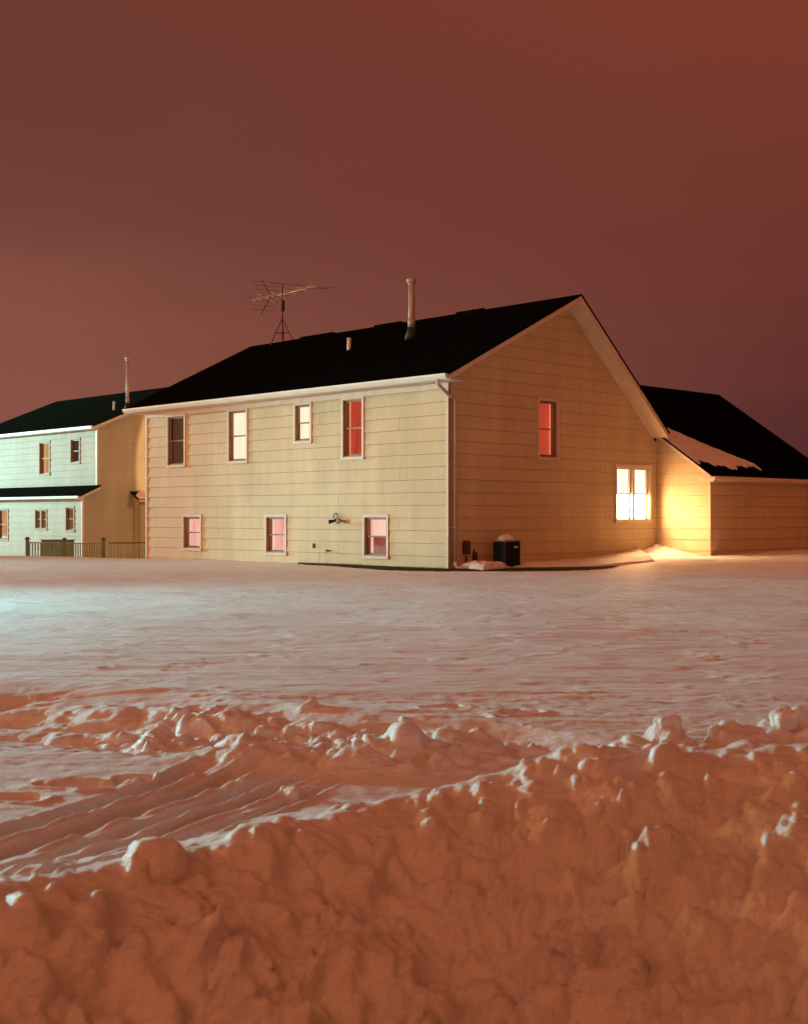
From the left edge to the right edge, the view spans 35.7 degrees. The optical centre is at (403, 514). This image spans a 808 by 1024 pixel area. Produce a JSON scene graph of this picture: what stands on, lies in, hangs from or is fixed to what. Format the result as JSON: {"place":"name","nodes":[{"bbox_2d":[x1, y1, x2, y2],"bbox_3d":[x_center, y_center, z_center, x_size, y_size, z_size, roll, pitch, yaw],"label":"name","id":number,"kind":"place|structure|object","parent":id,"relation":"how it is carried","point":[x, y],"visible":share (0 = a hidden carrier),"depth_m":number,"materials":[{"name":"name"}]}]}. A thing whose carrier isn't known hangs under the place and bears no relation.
{"place":"outdoors","nodes":[
{"label":"outdoors","id":0,"kind":"place"},
{"bbox_2d":[136,490,144,498],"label":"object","id":1,"kind":"structure","parent":0,"point":[140,494],"depth_m":53.42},
{"bbox_2d":[0,544,807,1023],"bbox_3d":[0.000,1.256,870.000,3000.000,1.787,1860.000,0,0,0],"label":"snow ground","id":2,"kind":"structure","parent":0,"point":[372,796],"depth_m":5.10,"materials":[{"name":"white snow"}]},
{"bbox_2d":[25,537,62,556],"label":"deck railing","id":3,"kind":"object","parent":2,"relation":"on","point":[27,547],"visible":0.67,"depth_m":46.82,"materials":[{"name":"brown wood"}]},
{"bbox_2d":[40,540,75,556],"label":"deck screen","id":4,"kind":"object","parent":2,"relation":"on","point":[69,541],"visible":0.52,"depth_m":48.30,"materials":[{"name":"wood"}]},
{"bbox_2d":[0,356,166,558],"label":"neighbour house","id":5,"kind":"structure","parent":2,"relation":"on","point":[72,469],"depth_m":53.94,"materials":[{"name":"white plastic"}]},
{"bbox_2d":[0,508,8,540],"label":"window","id":6,"kind":"structure","parent":5,"relation":"in","point":[4,517],"depth_m":57.16,"materials":[{"name":"glass"}]},
{"bbox_2d":[34,509,46,529],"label":"window","id":7,"kind":"structure","parent":5,"relation":"in","point":[40,515],"depth_m":54.56,"materials":[{"name":"glass"}]},
{"bbox_2d":[38,440,49,475],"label":"window","id":8,"kind":"structure","parent":5,"relation":"in","point":[44,446],"depth_m":55.85,"materials":[{"name":"glass"}]},
{"bbox_2d":[65,506,74,531],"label":"window","id":9,"kind":"structure","parent":5,"relation":"in","point":[69,510],"depth_m":52.92,"materials":[{"name":"glass"}]},
{"bbox_2d":[69,438,80,463],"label":"window","id":10,"kind":"structure","parent":5,"relation":"in","point":[75,444],"depth_m":53.93,"materials":[{"name":"glass"}]},
{"bbox_2d":[62,538,105,557],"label":"deck railing","id":11,"kind":"object","parent":2,"relation":"on","point":[102,549],"visible":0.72,"depth_m":46.54,"materials":[{"name":"brown wood"}]},
{"bbox_2d":[108,542,144,558],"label":"deck railing","id":12,"kind":"object","parent":2,"relation":"on","point":[114,543],"visible":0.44,"depth_m":46.93,"materials":[{"name":"brown wood"}]},
{"bbox_2d":[123,837,187,883],"bbox_3d":[-0.800,1.114,4.024,0.196,0.166,0.206,13,-12,-28],"label":"snow chunk","id":13,"kind":"object","parent":2,"relation":"on","point":[165,858],"visible":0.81,"depth_m":3.96,"materials":[{"name":"white snow"}]},
{"bbox_2d":[297,562,618,571],"bbox_3d":[0.728,1.208,28.751,8.947,0.085,4.526,0,0,22],"label":"grass strip","id":14,"kind":"object","parent":2,"relation":"on","point":[431,569],"depth_m":27.33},
{"bbox_2d":[492,540,520,566],"bbox_3d":[2.281,0.889,27.872,0.530,0.662,0.393,0,0,-44],"label":"air conditioner","id":15,"kind":"object","parent":14,"relation":"on","point":[507,552],"visible":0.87,"depth_m":27.74,"materials":[{"name":"black metal"}]},
{"bbox_2d":[497,534,513,539],"bbox_3d":[2.252,0.497,27.846,0.381,0.146,0.312,0,0,-18],"label":"snow heap","id":16,"kind":"object","parent":15,"relation":"on","point":[506,537],"visible":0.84,"depth_m":27.72,"materials":[{"name":"white snow"}]},
{"bbox_2d":[122,277,807,568],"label":"tan house","id":17,"kind":"structure","parent":2,"relation":"on","point":[539,430],"depth_m":30.78,"materials":[{"name":"beige"}]},
{"bbox_2d":[166,413,185,467],"bbox_3d":[-6.239,-2.045,34.673,0.205,1.470,0.934,0,0,-44],"label":"window","id":18,"kind":"structure","parent":17,"relation":"in","point":[175,423],"depth_m":34.81,"materials":[{"name":"brown glass"}]},
{"bbox_2d":[181,514,202,550],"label":"window","id":19,"kind":"structure","parent":17,"relation":"in","point":[191,523],"depth_m":34.25,"materials":[{"name":"pink glass"}]},
{"bbox_2d":[226,407,247,463],"bbox_3d":[-4.274,-2.050,32.653,0.205,1.440,0.894,0,0,-44],"label":"window","id":20,"kind":"structure","parent":17,"relation":"in","point":[237,418],"depth_m":32.80,"materials":[{"name":"white glass"}]},
{"bbox_2d":[264,514,286,555],"bbox_3d":[-3.152,0.500,31.526,0.245,1.020,0.894,0,0,-44],"label":"window","id":21,"kind":"structure","parent":17,"relation":"in","point":[275,525],"depth_m":31.63,"materials":[{"name":"pink glass"}]},
{"bbox_2d":[252,279,336,345],"bbox_3d":[-3.393,-6.062,37.833,2.685,2.038,0.650,0,0,-10],"label":"tv antenna","id":22,"kind":"object","parent":17,"relation":"on","point":[282,306],"visible":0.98,"depth_m":37.69,"materials":[{"name":"metal"}]},
{"bbox_2d":[292,401,312,443],"bbox_3d":[-2.428,-2.250,30.755,0.205,1.020,0.714,0,0,-44],"label":"window","id":23,"kind":"structure","parent":17,"relation":"in","point":[302,411],"depth_m":30.86,"materials":[{"name":"white glass"}]},
{"bbox_2d":[340,395,364,459],"bbox_3d":[-1.139,-2.030,29.453,0.245,1.480,0.814,0,0,-44],"label":"window","id":24,"kind":"structure","parent":17,"relation":"in","point":[352,408],"depth_m":29.55,"materials":[{"name":"red glass"}]},
{"bbox_2d":[361,514,389,558],"bbox_3d":[-0.588,0.500,28.887,0.245,1.020,0.894,0,0,-44],"label":"window","id":25,"kind":"structure","parent":17,"relation":"in","point":[375,527],"depth_m":28.98,"materials":[{"name":"pink glass"}]},
{"bbox_2d":[536,397,559,460],"bbox_3d":[3.326,-2.015,29.596,0.804,1.450,0.245,0,0,-44],"label":"window","id":26,"kind":"structure","parent":17,"relation":"in","point":[547,408],"depth_m":29.71,"materials":[{"name":"red glass"}]},
{"bbox_2d":[614,464,651,522],"bbox_3d":[5.782,-0.530,31.954,1.574,1.480,0.205,0,0,-44],"label":"window","id":27,"kind":"structure","parent":17,"relation":"in","point":[633,483],"depth_m":31.93,"materials":[{"name":"white glass"}]},
{"bbox_2d":[653,715,681,731],"bbox_3d":[1.102,0.884,5.249,0.109,0.096,0.098,8,-13,-17],"label":"snow chunk","id":28,"kind":"object","parent":2,"relation":"on","point":[665,721],"visible":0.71,"depth_m":5.21,"materials":[{"name":"white snow"}]},
{"bbox_2d":[657,981,679,1013],"bbox_3d":[0.781,1.437,3.699,0.072,0.120,0.065,-8,-5,32],"label":"snow chunk","id":29,"kind":"object","parent":2,"relation":"on","point":[668,996],"visible":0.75,"depth_m":3.68,"materials":[{"name":"white snow"}]},
{"bbox_2d":[769,706,799,731],"bbox_3d":[1.620,0.874,5.347,0.112,0.109,0.111,2,2,-17],"label":"snow chunk","id":30,"kind":"object","parent":2,"relation":"on","point":[787,718],"visible":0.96,"depth_m":5.31,"materials":[{"name":"white snow"}]},
{"bbox_2d":[0,0,807,457],"label":"sky","id":31,"kind":"structure","parent":0,"point":[161,161],"materials":[{"name":"red"}]},
{"bbox_2d":[665,428,761,470],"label":"roof snow","id":32,"kind":"structure","parent":0,"point":[694,450],"depth_m":32.64,"materials":[{"name":"white snow"}]}
]}

